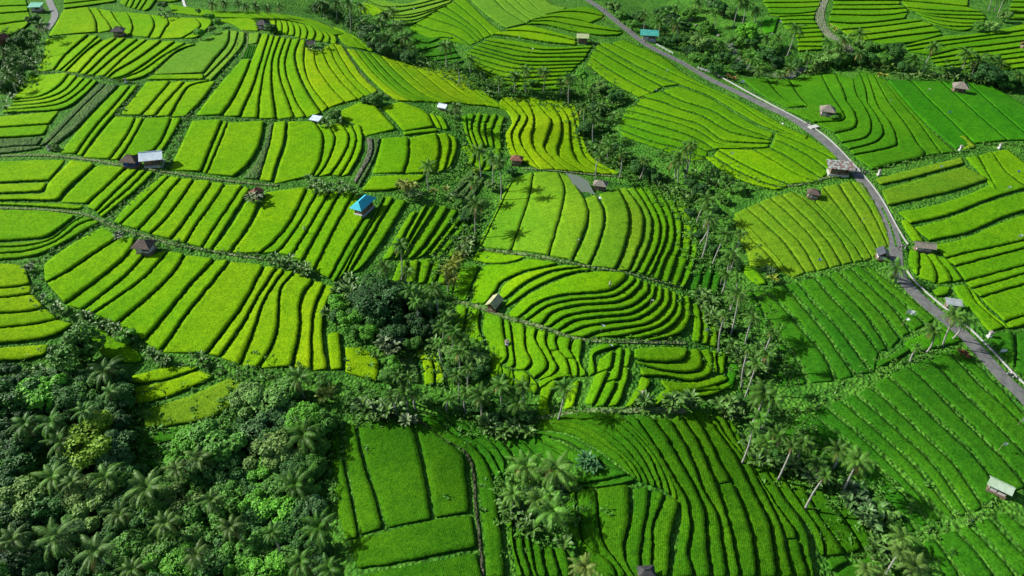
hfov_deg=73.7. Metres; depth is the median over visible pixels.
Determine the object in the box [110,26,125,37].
field hut
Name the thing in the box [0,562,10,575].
broadleaf tree
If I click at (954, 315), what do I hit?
coconut palm
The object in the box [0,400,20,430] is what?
broadleaf tree
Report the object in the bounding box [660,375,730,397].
rice field
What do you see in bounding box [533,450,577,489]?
coconut palm
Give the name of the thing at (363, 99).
broadleaf tree
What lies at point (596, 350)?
rice field
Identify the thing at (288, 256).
banana plant
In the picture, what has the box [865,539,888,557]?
banana plant
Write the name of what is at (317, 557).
broadleaf tree
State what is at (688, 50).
broadleaf tree
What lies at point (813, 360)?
rice field
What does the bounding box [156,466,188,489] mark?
broadleaf tree
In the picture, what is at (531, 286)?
rice field
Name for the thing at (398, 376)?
coconut palm
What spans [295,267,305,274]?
banana plant
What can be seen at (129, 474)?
broadleaf tree
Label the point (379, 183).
rice field
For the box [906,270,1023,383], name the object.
gutter
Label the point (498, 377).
broadleaf tree
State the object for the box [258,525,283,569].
broadleaf tree
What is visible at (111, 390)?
coconut palm
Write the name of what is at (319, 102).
rice field
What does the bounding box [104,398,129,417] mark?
broadleaf tree
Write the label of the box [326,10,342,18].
broadleaf tree
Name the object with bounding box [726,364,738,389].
rice field
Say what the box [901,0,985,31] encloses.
rice field
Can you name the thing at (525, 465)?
coconut palm
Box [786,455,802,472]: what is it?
banana plant
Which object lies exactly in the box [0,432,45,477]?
broadleaf tree
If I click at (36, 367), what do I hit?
banana plant
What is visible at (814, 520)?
rice field
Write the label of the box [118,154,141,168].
field hut
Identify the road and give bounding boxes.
[46,0,58,29]
[585,0,1023,404]
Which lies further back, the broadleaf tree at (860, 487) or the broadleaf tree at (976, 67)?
the broadleaf tree at (976, 67)
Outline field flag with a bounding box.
[905,309,916,314]
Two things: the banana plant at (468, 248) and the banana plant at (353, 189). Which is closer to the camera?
the banana plant at (468, 248)
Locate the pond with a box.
[566,173,595,194]
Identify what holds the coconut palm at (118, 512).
on the ground at (804, 396)
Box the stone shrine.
[986,330,994,338]
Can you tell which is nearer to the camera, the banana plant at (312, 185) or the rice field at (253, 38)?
the banana plant at (312, 185)
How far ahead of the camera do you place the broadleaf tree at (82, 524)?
126.91 m
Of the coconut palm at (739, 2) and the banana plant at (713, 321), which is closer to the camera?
the banana plant at (713, 321)
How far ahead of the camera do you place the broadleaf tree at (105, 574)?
117.05 m
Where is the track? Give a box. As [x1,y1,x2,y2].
[815,0,852,52]
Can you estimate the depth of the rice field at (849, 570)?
118.36 m
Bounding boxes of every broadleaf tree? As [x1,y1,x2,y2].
[0,56,17,70]
[0,80,12,90]
[0,363,20,375]
[0,373,22,389]
[0,378,39,418]
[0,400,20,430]
[0,418,26,461]
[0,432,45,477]
[0,455,23,487]
[0,475,54,519]
[0,501,14,527]
[0,533,42,570]
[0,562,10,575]
[6,36,25,48]
[7,551,31,575]
[8,506,50,533]
[11,401,48,421]
[13,373,67,409]
[19,29,32,37]
[19,369,47,378]
[19,420,60,450]
[21,546,61,575]
[24,14,40,23]
[25,70,34,76]
[29,490,66,524]
[35,571,56,575]
[43,478,68,508]
[44,377,91,414]
[45,345,70,362]
[46,321,106,369]
[46,449,84,478]
[47,367,64,378]
[49,144,59,149]
[54,409,124,469]
[55,404,79,426]
[55,518,92,547]
[57,551,89,575]
[58,476,102,514]
[61,367,87,381]
[61,498,84,523]
[66,461,92,476]
[67,364,84,376]
[68,376,99,401]
[70,479,121,532]
[78,342,96,360]
[78,367,106,387]
[85,398,104,415]
[87,429,135,471]
[87,518,129,555]
[93,547,126,575]
[94,381,136,413]
[96,468,141,487]
[96,492,136,533]
[96,572,111,575]
[103,413,132,433]
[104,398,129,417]
[105,528,150,573]
[106,451,134,466]
[108,429,132,454]
[109,369,132,387]
[113,460,147,486]
[114,328,136,343]
[118,481,139,505]
[127,335,139,342]
[129,508,164,529]
[130,525,156,551]
[134,546,163,575]
[135,481,178,524]
[140,538,174,575]
[146,572,165,575]
[151,523,192,558]
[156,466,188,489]
[157,1,167,10]
[158,542,206,575]
[161,481,204,521]
[163,447,192,470]
[165,499,208,535]
[170,426,191,450]
[178,518,210,566]
[181,462,227,491]
[182,473,218,499]
[186,498,231,522]
[188,418,247,464]
[189,535,233,575]
[193,28,205,39]
[203,510,239,548]
[204,13,214,21]
[204,450,258,489]
[205,479,244,520]
[207,26,215,34]
[213,18,221,27]
[216,530,262,565]
[219,425,231,441]
[222,415,254,448]
[223,551,262,575]
[225,469,259,496]
[227,380,266,417]
[236,507,269,540]
[237,488,279,514]
[238,570,267,575]
[240,401,284,442]
[242,429,295,474]
[245,383,290,412]
[245,427,270,455]
[246,456,273,487]
[249,551,291,575]
[254,496,297,523]
[257,425,292,443]
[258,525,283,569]
[259,471,292,502]
[260,520,289,547]
[264,23,277,32]
[268,376,300,399]
[268,445,308,469]
[268,545,297,574]
[272,525,307,551]
[276,399,301,428]
[278,452,309,483]
[283,401,324,433]
[285,496,313,534]
[294,493,326,523]
[300,453,327,477]
[301,478,321,495]
[304,535,332,560]
[305,553,327,575]
[307,407,341,438]
[307,437,330,456]
[312,2,329,13]
[316,373,330,387]
[325,110,341,120]
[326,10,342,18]
[327,294,345,309]
[329,309,343,322]
[336,308,363,331]
[339,390,356,405]
[344,322,361,337]
[345,16,363,26]
[345,306,371,323]
[346,285,380,312]
[349,398,360,411]
[355,278,405,322]
[357,23,379,38]
[358,323,378,338]
[360,273,382,288]
[361,97,368,103]
[363,308,391,327]
[365,92,383,105]
[366,39,380,50]
[375,41,394,56]
[377,366,394,383]
[379,317,409,337]
[381,355,400,370]
[388,34,403,47]
[390,287,410,314]
[395,280,417,296]
[400,50,417,62]
[402,303,425,328]
[402,335,422,349]
[409,319,438,338]
[419,395,431,405]
[421,298,446,316]
[427,391,443,403]
[437,345,452,358]
[439,353,461,369]
[443,367,464,382]
[450,342,469,352]
[451,398,463,412]
[454,198,465,207]
[459,216,470,221]
[460,208,474,217]
[461,352,490,367]
[463,340,480,352]
[465,368,481,382]
[466,397,484,412]
[472,167,479,173]
[477,360,491,374]
[484,179,502,191]
[487,412,503,427]
[490,373,507,386]
[499,400,517,418]
[506,166,517,174]
[512,421,524,434]
[513,499,528,517]
[518,409,534,421]
[522,483,542,497]
[527,79,539,86]
[534,510,548,524]
[548,483,567,500]
[564,89,573,94]
[575,69,588,85]
[575,120,591,134]
[590,101,605,113]
[591,79,608,90]
[594,122,610,132]
[607,1,620,12]
[607,88,615,92]
[607,89,624,101]
[609,142,623,151]
[612,146,631,159]
[614,10,628,21]
[626,20,640,30]
[629,11,643,22]
[630,158,646,172]
[640,399,651,408]
[642,168,662,182]
[653,5,671,19]
[658,36,670,45]
[662,12,680,25]
[671,35,688,48]
[680,20,692,27]
[681,46,697,56]
[682,8,698,18]
[682,177,698,187]
[683,208,696,216]
[688,51,710,67]
[690,34,716,52]
[691,182,707,196]
[692,231,703,238]
[697,20,714,32]
[702,237,714,244]
[702,244,718,253]
[705,0,715,7]
[707,62,723,75]
[710,204,721,213]
[712,0,730,15]
[714,52,731,60]
[715,192,730,204]
[719,319,731,331]
[720,171,734,184]
[725,7,737,19]
[725,35,746,46]
[727,323,738,331]
[730,60,746,72]
[730,182,746,194]
[734,261,742,269]
[735,21,758,38]
[735,393,747,403]
[737,333,751,340]
[744,39,758,49]
[754,420,770,433]
[756,45,776,60]
[760,354,772,370]
[767,54,784,69]
[768,38,783,51]
[768,448,782,458]
[789,454,802,467]
[791,58,806,67]
[802,461,810,473]
[808,59,822,67]
[815,48,842,66]
[815,459,832,473]
[830,114,839,118]
[839,53,854,65]
[840,477,867,494]
[853,39,866,48]
[854,51,876,65]
[863,40,888,57]
[872,496,891,515]
[876,52,894,65]
[876,513,882,521]
[885,510,901,521]
[886,42,907,58]
[886,519,902,530]
[897,60,912,70]
[908,540,921,553]
[934,66,947,74]
[947,67,961,74]
[968,60,995,70]
[972,20,986,31]
[972,63,1006,84]
[983,53,1002,64]
[984,21,1002,31]
[994,69,1017,88]
[997,11,1013,21]
[1012,79,1023,90]
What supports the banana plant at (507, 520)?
on the ground at (804, 396)
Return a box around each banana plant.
[11,367,24,378]
[31,363,43,372]
[47,300,64,309]
[52,304,65,315]
[76,309,93,317]
[81,312,96,324]
[93,320,105,329]
[101,318,111,324]
[103,322,117,331]
[106,321,121,328]
[111,327,121,337]
[113,233,122,239]
[144,346,154,359]
[147,349,161,362]
[156,357,168,367]
[159,355,170,364]
[190,350,206,359]
[195,355,207,364]
[244,192,252,201]
[247,194,257,203]
[251,194,264,202]
[264,256,274,264]
[269,251,279,260]
[273,256,285,266]
[278,257,291,268]
[284,253,296,262]
[287,262,301,272]
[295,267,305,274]
[297,263,308,273]
[302,174,312,183]
[302,267,312,276]
[307,183,316,192]
[312,178,322,184]
[313,186,323,194]
[314,387,334,402]
[317,181,325,189]
[318,309,331,318]
[320,383,337,399]
[329,286,339,292]
[332,282,343,289]
[334,116,342,123]
[335,178,345,187]
[338,187,347,196]
[340,278,351,287]
[340,283,357,300]
[342,182,353,192]
[343,271,353,278]
[348,187,357,194]
[348,284,360,292]
[349,275,359,283]
[350,394,370,406]
[356,400,375,410]
[358,404,372,419]
[367,402,383,416]
[369,401,389,421]
[373,334,393,350]
[376,401,393,417]
[378,337,396,347]
[378,343,388,355]
[384,345,398,355]
[386,339,401,354]
[387,395,405,409]
[391,336,405,345]
[393,403,408,417]
[394,182,402,191]
[398,412,412,426]
[401,191,413,199]
[409,414,418,423]
[411,192,421,201]
[424,333,441,350]
[427,341,440,351]
[429,187,438,195]
[441,184,450,193]
[455,242,463,250]
[458,235,471,241]
[460,248,470,257]
[462,239,474,245]
[463,245,473,256]
[464,235,476,243]
[476,411,492,428]
[477,419,493,434]
[484,422,495,431]
[488,425,500,436]
[495,419,514,437]
[495,429,510,440]
[496,489,507,507]
[498,498,517,515]
[500,508,516,523]
[503,417,518,430]
[506,506,524,519]
[511,423,522,437]
[511,510,525,528]
[514,508,536,528]
[515,516,530,531]
[518,424,537,437]
[521,518,543,537]
[553,533,573,549]
[575,457,589,469]
[578,449,596,465]
[584,461,594,474]
[586,454,598,466]
[588,145,597,153]
[589,458,604,472]
[612,161,620,168]
[635,388,655,406]
[652,180,660,186]
[661,392,678,406]
[661,399,677,413]
[665,187,677,194]
[666,394,684,408]
[672,390,690,401]
[679,391,694,405]
[680,193,689,200]
[681,168,690,175]
[683,388,700,403]
[685,395,699,407]
[689,395,703,407]
[690,287,706,300]
[695,298,709,309]
[699,287,712,297]
[701,308,713,320]
[705,176,713,184]
[705,295,718,307]
[705,305,717,313]
[705,309,723,320]
[707,396,725,409]
[708,166,717,176]
[708,317,717,326]
[713,315,730,325]
[715,318,729,333]
[715,400,729,414]
[718,405,735,418]
[719,183,728,192]
[724,338,738,347]
[724,394,739,404]
[724,402,741,419]
[725,345,744,356]
[726,398,742,410]
[733,347,747,362]
[734,409,745,422]
[736,368,754,384]
[737,355,751,367]
[737,437,758,451]
[739,432,750,441]
[742,439,759,455]
[744,361,756,375]
[747,347,761,361]
[747,450,765,466]
[753,340,769,354]
[753,454,774,468]
[758,364,770,375]
[761,264,771,274]
[762,338,775,348]
[766,267,775,275]
[766,273,779,283]
[770,456,783,466]
[774,454,793,471]
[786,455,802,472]
[790,463,806,476]
[800,466,819,484]
[807,474,823,488]
[838,492,859,508]
[841,475,859,494]
[841,488,866,500]
[843,495,860,511]
[851,502,868,517]
[853,481,869,494]
[855,493,872,505]
[855,510,873,524]
[857,501,877,518]
[858,501,875,512]
[864,512,879,521]
[864,518,883,535]
[865,518,883,531]
[865,534,883,551]
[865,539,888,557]
[866,541,885,565]
[868,501,888,518]
[872,551,895,574]
[874,533,890,544]
[875,546,893,567]
[883,554,903,570]
[884,539,894,551]
[884,552,898,569]
[951,72,959,80]
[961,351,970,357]
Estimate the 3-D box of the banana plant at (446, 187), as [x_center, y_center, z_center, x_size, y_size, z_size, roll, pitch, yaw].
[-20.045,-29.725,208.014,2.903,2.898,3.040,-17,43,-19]
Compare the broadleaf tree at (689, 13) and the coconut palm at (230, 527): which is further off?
the broadleaf tree at (689, 13)
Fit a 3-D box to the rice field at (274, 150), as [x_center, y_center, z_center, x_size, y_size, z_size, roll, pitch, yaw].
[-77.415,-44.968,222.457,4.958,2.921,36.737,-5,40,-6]
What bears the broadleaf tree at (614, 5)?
on the ground at (804, 396)
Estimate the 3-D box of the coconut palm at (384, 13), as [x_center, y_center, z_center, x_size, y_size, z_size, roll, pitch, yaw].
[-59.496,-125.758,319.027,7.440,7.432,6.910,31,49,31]
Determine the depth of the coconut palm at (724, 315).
148.32 m
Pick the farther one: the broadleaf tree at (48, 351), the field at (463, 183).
the field at (463, 183)
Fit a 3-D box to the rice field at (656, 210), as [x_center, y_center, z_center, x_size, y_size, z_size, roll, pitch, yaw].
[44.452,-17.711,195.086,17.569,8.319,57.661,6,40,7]
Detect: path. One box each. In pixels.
[0,154,278,186]
[0,207,262,259]
[241,30,248,57]
[247,32,338,43]
[343,46,390,96]
[418,419,483,575]
[452,300,686,344]
[481,248,682,288]
[522,167,621,177]
[527,407,686,425]
[776,174,852,186]
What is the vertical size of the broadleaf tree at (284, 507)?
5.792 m
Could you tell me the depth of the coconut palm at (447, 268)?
175.20 m
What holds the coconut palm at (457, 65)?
on the ground at (804, 396)
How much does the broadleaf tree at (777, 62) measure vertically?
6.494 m
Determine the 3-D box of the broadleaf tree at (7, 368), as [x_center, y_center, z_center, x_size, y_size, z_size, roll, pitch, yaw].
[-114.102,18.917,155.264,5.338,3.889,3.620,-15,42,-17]
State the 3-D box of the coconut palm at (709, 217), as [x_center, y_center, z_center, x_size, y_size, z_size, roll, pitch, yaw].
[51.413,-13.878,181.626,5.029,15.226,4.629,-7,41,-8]
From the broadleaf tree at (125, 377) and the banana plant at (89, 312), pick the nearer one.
the broadleaf tree at (125, 377)
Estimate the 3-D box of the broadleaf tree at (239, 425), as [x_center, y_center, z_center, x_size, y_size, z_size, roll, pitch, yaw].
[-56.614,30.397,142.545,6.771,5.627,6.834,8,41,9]
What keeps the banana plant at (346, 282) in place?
on the ground at (804, 396)
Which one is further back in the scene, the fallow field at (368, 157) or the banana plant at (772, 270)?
the fallow field at (368, 157)
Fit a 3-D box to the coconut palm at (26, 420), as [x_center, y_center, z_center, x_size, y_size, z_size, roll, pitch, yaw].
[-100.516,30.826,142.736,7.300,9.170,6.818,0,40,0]
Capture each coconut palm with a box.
[0,47,14,57]
[0,57,21,81]
[0,68,18,92]
[0,522,35,554]
[0,534,11,561]
[5,411,45,441]
[27,514,87,565]
[29,18,49,38]
[29,31,41,42]
[30,459,75,497]
[32,405,71,437]
[38,426,80,458]
[39,25,49,36]
[57,468,86,494]
[69,400,101,431]
[72,532,119,575]
[85,462,125,496]
[87,355,127,392]
[99,499,136,529]
[100,381,123,401]
[114,555,150,575]
[122,466,172,511]
[147,509,184,542]
[160,457,192,487]
[179,537,214,574]
[181,444,216,474]
[194,486,226,515]
[205,0,218,10]
[215,514,247,546]
[217,0,229,11]
[232,0,242,11]
[239,2,251,12]
[247,0,262,13]
[259,522,285,550]
[260,2,273,13]
[273,466,314,503]
[274,3,286,13]
[281,547,320,575]
[283,414,322,455]
[284,365,313,399]
[298,507,338,552]
[311,552,342,575]
[312,0,330,19]
[326,0,344,21]
[340,0,355,32]
[353,1,371,15]
[353,17,369,38]
[365,30,383,51]
[371,15,389,33]
[372,260,397,278]
[378,11,391,24]
[379,31,393,47]
[383,388,399,415]
[386,5,400,20]
[386,20,401,43]
[389,237,414,279]
[389,369,405,399]
[393,382,417,411]
[396,20,406,34]
[396,30,412,49]
[398,178,412,191]
[398,265,416,284]
[399,281,422,300]
[401,369,417,404]
[405,45,421,57]
[407,296,424,316]
[410,386,422,410]
[412,285,427,315]
[419,158,438,190]
[421,291,436,318]
[424,281,444,319]
[432,318,451,341]
[432,336,445,366]
[435,306,456,329]
[436,38,455,66]
[438,389,459,410]
[439,263,454,284]
[441,270,463,291]
[443,322,464,353]
[444,255,464,273]
[448,101,463,117]
[448,369,466,397]
[450,342,472,368]
[451,251,466,266]
[451,332,470,348]
[452,60,462,82]
[457,384,475,413]
[459,360,475,385]
[460,54,479,72]
[464,173,482,195]
[464,195,488,234]
[468,144,488,176]
[468,381,494,415]
[482,150,501,191]
[488,373,514,408]
[490,156,508,199]
[493,75,504,94]
[499,482,525,507]
[504,393,531,420]
[505,449,543,487]
[507,69,522,91]
[509,375,535,402]
[518,64,535,92]
[524,486,551,515]
[527,487,569,533]
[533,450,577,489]
[535,66,551,92]
[537,480,561,506]
[549,376,577,419]
[552,77,564,96]
[560,71,577,103]
[567,552,600,575]
[574,100,594,120]
[587,88,597,101]
[587,111,602,142]
[593,100,608,119]
[593,148,607,179]
[599,139,617,160]
[616,146,627,178]
[636,154,650,179]
[637,9,649,28]
[649,16,667,38]
[659,26,671,36]
[660,8,676,20]
[665,153,681,178]
[667,16,684,35]
[669,150,690,182]
[671,2,681,14]
[675,142,697,168]
[679,40,693,47]
[683,138,698,178]
[685,30,699,41]
[691,0,703,10]
[694,189,719,221]
[696,204,717,230]
[700,210,718,258]
[700,213,721,243]
[707,54,721,64]
[708,8,720,27]
[711,226,736,264]
[714,38,728,52]
[717,266,734,285]
[717,310,730,352]
[720,244,744,285]
[721,252,736,293]
[723,292,736,307]
[724,284,751,334]
[729,271,746,311]
[730,227,749,269]
[732,0,748,27]
[739,0,755,23]
[739,51,762,70]
[740,307,762,344]
[740,343,757,388]
[741,421,760,463]
[743,356,764,402]
[743,376,783,425]
[745,407,773,429]
[747,390,765,411]
[748,3,764,21]
[749,65,766,78]
[751,431,779,456]
[757,345,777,373]
[760,388,785,428]
[761,34,772,46]
[761,326,779,361]
[766,424,788,446]
[771,31,787,42]
[773,69,785,79]
[777,437,801,479]
[784,22,807,55]
[784,63,798,78]
[788,430,816,456]
[800,50,817,72]
[804,467,837,509]
[805,453,829,475]
[818,37,835,48]
[822,437,850,469]
[831,41,848,52]
[836,33,854,51]
[841,444,879,494]
[850,28,869,41]
[853,48,867,60]
[853,559,882,575]
[874,563,891,575]
[878,257,912,282]
[882,524,921,552]
[885,541,913,574]
[895,548,931,575]
[904,52,925,71]
[909,341,924,361]
[921,319,946,352]
[922,40,944,73]
[938,304,966,346]
[949,310,979,338]
[954,46,976,71]
[967,52,989,74]
[994,58,1007,67]
[1012,69,1023,83]
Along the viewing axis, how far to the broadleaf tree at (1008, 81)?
265.74 m
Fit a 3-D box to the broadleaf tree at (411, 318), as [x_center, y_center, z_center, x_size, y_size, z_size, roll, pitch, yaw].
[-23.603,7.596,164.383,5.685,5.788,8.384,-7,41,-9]
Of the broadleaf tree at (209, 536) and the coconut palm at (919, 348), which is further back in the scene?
the coconut palm at (919, 348)
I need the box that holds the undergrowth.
[0,0,1023,575]
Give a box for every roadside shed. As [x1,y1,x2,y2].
[826,159,854,177]
[875,245,890,261]
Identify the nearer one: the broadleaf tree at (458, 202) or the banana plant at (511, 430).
the banana plant at (511, 430)
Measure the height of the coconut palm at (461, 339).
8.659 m
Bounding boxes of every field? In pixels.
[0,0,29,35]
[0,111,58,138]
[0,137,41,153]
[0,160,64,183]
[0,160,94,201]
[0,182,46,193]
[0,202,82,209]
[0,209,74,241]
[0,216,98,260]
[0,263,72,343]
[0,345,47,361]
[3,73,96,113]
[38,34,194,80]
[40,83,117,145]
[44,227,227,350]
[49,7,212,38]
[61,84,136,155]
[62,165,124,204]
[64,0,115,8]
[80,327,142,363]
[84,116,180,160]
[88,169,153,217]
[114,175,249,249]
[120,0,155,10]
[122,80,214,116]
[132,366,197,383]
[134,371,213,404]
[144,378,243,428]
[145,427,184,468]
[148,74,203,80]
[154,30,244,80]
[158,0,180,2]
[163,262,333,370]
[170,4,343,35]
[170,119,263,177]
[197,59,249,115]
[214,202,257,252]
[221,18,258,31]
[224,34,320,119]
[233,187,362,278]
[243,45,256,58]
[244,122,272,179]
[248,32,259,44]
[260,121,285,181]
[269,17,336,43]
[274,121,362,183]
[296,40,327,111]
[305,43,376,107]
[328,332,342,370]
[330,430,357,539]
[331,196,405,281]
[334,27,374,51]
[341,102,394,135]
[343,424,381,534]
[345,347,379,382]
[347,49,410,101]
[350,516,475,568]
[354,137,372,183]
[357,50,439,103]
[357,137,379,186]
[358,2,383,15]
[358,421,430,527]
[361,554,481,575]
[362,175,424,191]
[368,0,451,25]
[373,133,456,173]
[382,56,506,110]
[383,102,432,130]
[383,203,477,259]
[392,258,451,284]
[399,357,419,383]
[403,128,437,135]
[410,0,501,44]
[410,29,463,67]
[415,349,443,385]
[415,423,469,517]
[423,414,504,575]
[429,114,447,130]
[435,414,512,481]
[447,268,458,297]
[451,169,484,200]
[453,265,478,300]
[454,305,466,331]
[461,112,504,153]
[462,146,500,170]
[465,38,591,91]
[465,307,483,345]
[471,0,565,27]
[472,251,524,263]
[472,259,556,304]
[478,172,587,260]
[483,312,506,363]
[488,352,527,384]
[489,350,537,394]
[495,25,575,45]
[499,97,619,174]
[500,265,580,299]
[504,320,585,379]
[505,268,590,307]
[506,518,569,575]
[507,435,587,471]
[508,271,625,317]
[522,275,689,340]
[528,7,622,35]
[529,412,675,499]
[530,431,627,475]
[531,438,594,467]
[538,371,572,388]
[539,380,555,415]
[564,379,578,409]
[566,485,632,575]
[574,195,603,264]
[577,468,634,488]
[585,347,630,406]
[588,45,678,97]
[588,343,619,375]
[592,187,651,272]
[599,40,807,138]
[620,87,772,161]
[625,377,649,407]
[625,410,813,575]
[625,488,647,575]
[634,347,711,381]
[636,183,696,287]
[641,490,677,575]
[655,385,720,406]
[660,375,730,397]
[690,264,720,293]
[692,303,716,347]
[706,149,814,189]
[711,351,725,373]
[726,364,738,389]
[733,217,789,276]
[735,181,888,277]
[742,72,924,169]
[742,266,765,284]
[748,291,775,340]
[754,266,933,382]
[757,133,836,179]
[762,17,778,33]
[763,0,824,51]
[763,465,869,555]
[773,343,804,385]
[783,348,1023,532]
[787,109,827,122]
[827,555,847,570]
[829,0,940,44]
[836,557,887,575]
[874,73,953,155]
[875,157,963,185]
[876,346,909,366]
[882,167,987,205]
[888,80,1023,149]
[899,184,1023,223]
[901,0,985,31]
[901,220,922,241]
[904,325,960,353]
[906,24,1023,71]
[908,249,961,283]
[915,192,1023,241]
[925,513,1023,575]
[933,286,949,296]
[937,215,1023,328]
[954,285,1007,330]
[960,136,974,148]
[966,149,1023,188]
[989,331,1014,366]
[1007,0,1023,19]
[1015,332,1023,374]
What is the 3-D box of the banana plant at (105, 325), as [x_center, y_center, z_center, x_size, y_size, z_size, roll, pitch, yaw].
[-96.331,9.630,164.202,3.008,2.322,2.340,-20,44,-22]
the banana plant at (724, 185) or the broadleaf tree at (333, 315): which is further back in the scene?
the banana plant at (724, 185)
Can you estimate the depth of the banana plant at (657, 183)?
215.83 m
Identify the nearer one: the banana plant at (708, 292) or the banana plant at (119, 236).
the banana plant at (708, 292)
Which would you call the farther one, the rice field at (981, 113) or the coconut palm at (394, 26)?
the coconut palm at (394, 26)
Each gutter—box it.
[700,68,908,244]
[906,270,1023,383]
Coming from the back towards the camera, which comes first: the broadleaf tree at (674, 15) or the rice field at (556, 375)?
the broadleaf tree at (674, 15)
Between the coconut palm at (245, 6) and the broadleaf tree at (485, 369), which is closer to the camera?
the broadleaf tree at (485, 369)
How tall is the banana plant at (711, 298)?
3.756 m
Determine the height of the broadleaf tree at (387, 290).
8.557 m
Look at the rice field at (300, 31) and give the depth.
298.40 m
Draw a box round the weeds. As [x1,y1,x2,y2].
[2,18,1023,540]
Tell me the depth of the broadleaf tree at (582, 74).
265.45 m
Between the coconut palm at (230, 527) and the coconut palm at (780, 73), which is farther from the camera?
the coconut palm at (780, 73)
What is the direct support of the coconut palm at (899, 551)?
on the ground at (804, 396)
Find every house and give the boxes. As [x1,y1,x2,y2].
[0,33,8,46]
[27,2,44,12]
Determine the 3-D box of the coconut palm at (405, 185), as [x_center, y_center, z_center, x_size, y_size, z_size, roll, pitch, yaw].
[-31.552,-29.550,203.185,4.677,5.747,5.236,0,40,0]
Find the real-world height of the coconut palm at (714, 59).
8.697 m
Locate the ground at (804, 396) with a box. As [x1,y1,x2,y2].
[0,0,1023,575]
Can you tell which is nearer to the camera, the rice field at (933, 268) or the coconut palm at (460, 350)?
the coconut palm at (460, 350)
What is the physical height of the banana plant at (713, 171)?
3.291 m
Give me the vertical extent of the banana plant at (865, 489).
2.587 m
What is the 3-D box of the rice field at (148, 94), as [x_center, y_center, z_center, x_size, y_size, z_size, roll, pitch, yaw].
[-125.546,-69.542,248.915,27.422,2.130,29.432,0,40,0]
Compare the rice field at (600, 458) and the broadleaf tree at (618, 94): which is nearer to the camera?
the rice field at (600, 458)
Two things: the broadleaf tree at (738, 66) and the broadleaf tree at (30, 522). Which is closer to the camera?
the broadleaf tree at (30, 522)
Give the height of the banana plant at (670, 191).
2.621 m
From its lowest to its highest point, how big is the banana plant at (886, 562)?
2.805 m
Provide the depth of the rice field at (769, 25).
314.29 m
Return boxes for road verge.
[582,0,1023,413]
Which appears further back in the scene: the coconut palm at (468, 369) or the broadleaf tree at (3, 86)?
the broadleaf tree at (3, 86)
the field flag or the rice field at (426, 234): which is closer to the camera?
the field flag
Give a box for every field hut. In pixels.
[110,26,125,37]
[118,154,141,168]
[130,239,157,255]
[138,150,164,167]
[249,187,263,199]
[255,20,270,30]
[306,40,315,47]
[309,115,322,123]
[350,195,375,217]
[437,103,448,110]
[485,293,503,312]
[510,155,523,165]
[577,33,588,43]
[593,180,607,191]
[637,565,655,575]
[640,29,658,42]
[807,188,820,200]
[820,105,835,116]
[913,241,936,253]
[944,297,963,309]
[951,81,969,93]
[985,476,1015,499]
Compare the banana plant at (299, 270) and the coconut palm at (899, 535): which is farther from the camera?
the banana plant at (299, 270)
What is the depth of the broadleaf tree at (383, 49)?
285.13 m
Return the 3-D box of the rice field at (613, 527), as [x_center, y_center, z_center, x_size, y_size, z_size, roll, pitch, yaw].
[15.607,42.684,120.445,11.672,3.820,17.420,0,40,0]
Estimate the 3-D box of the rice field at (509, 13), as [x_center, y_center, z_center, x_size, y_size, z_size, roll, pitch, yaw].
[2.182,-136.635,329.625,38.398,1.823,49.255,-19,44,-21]
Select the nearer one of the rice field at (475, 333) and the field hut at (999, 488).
the field hut at (999, 488)
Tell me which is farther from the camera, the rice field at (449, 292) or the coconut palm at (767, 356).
the rice field at (449, 292)
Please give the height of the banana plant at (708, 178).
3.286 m
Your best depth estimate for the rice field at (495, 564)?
126.68 m
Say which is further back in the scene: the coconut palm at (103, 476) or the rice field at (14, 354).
the rice field at (14, 354)
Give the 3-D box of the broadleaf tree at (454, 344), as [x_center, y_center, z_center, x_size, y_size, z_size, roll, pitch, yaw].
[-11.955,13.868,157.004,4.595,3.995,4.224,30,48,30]
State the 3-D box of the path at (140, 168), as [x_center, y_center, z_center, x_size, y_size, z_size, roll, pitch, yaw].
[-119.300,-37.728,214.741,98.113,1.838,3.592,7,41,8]
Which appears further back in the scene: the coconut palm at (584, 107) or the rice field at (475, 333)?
the coconut palm at (584, 107)
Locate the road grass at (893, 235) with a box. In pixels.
[881,207,896,246]
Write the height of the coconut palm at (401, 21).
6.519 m
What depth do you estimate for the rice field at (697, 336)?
160.22 m
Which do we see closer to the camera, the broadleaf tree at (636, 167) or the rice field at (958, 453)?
the rice field at (958, 453)
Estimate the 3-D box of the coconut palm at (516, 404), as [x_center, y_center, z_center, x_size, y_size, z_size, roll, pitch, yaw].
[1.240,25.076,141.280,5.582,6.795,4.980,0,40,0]
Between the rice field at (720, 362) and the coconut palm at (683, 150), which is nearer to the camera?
the rice field at (720, 362)
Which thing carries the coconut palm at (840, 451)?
on the ground at (804, 396)
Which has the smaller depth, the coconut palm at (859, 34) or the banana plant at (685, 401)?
the banana plant at (685, 401)
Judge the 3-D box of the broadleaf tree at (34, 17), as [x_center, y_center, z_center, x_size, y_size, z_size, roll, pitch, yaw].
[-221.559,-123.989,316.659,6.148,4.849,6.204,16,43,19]
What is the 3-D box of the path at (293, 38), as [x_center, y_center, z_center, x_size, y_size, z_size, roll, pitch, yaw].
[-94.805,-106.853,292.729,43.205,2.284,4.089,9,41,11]
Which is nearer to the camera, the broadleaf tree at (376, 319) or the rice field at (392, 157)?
the broadleaf tree at (376, 319)
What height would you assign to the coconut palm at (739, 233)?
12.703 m
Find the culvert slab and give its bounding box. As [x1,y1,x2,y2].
[808,124,819,128]
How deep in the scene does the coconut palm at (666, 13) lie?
322.72 m
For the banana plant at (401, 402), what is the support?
on the ground at (804, 396)
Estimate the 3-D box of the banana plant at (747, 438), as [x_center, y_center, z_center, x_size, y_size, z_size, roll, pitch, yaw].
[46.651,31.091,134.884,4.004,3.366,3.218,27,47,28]

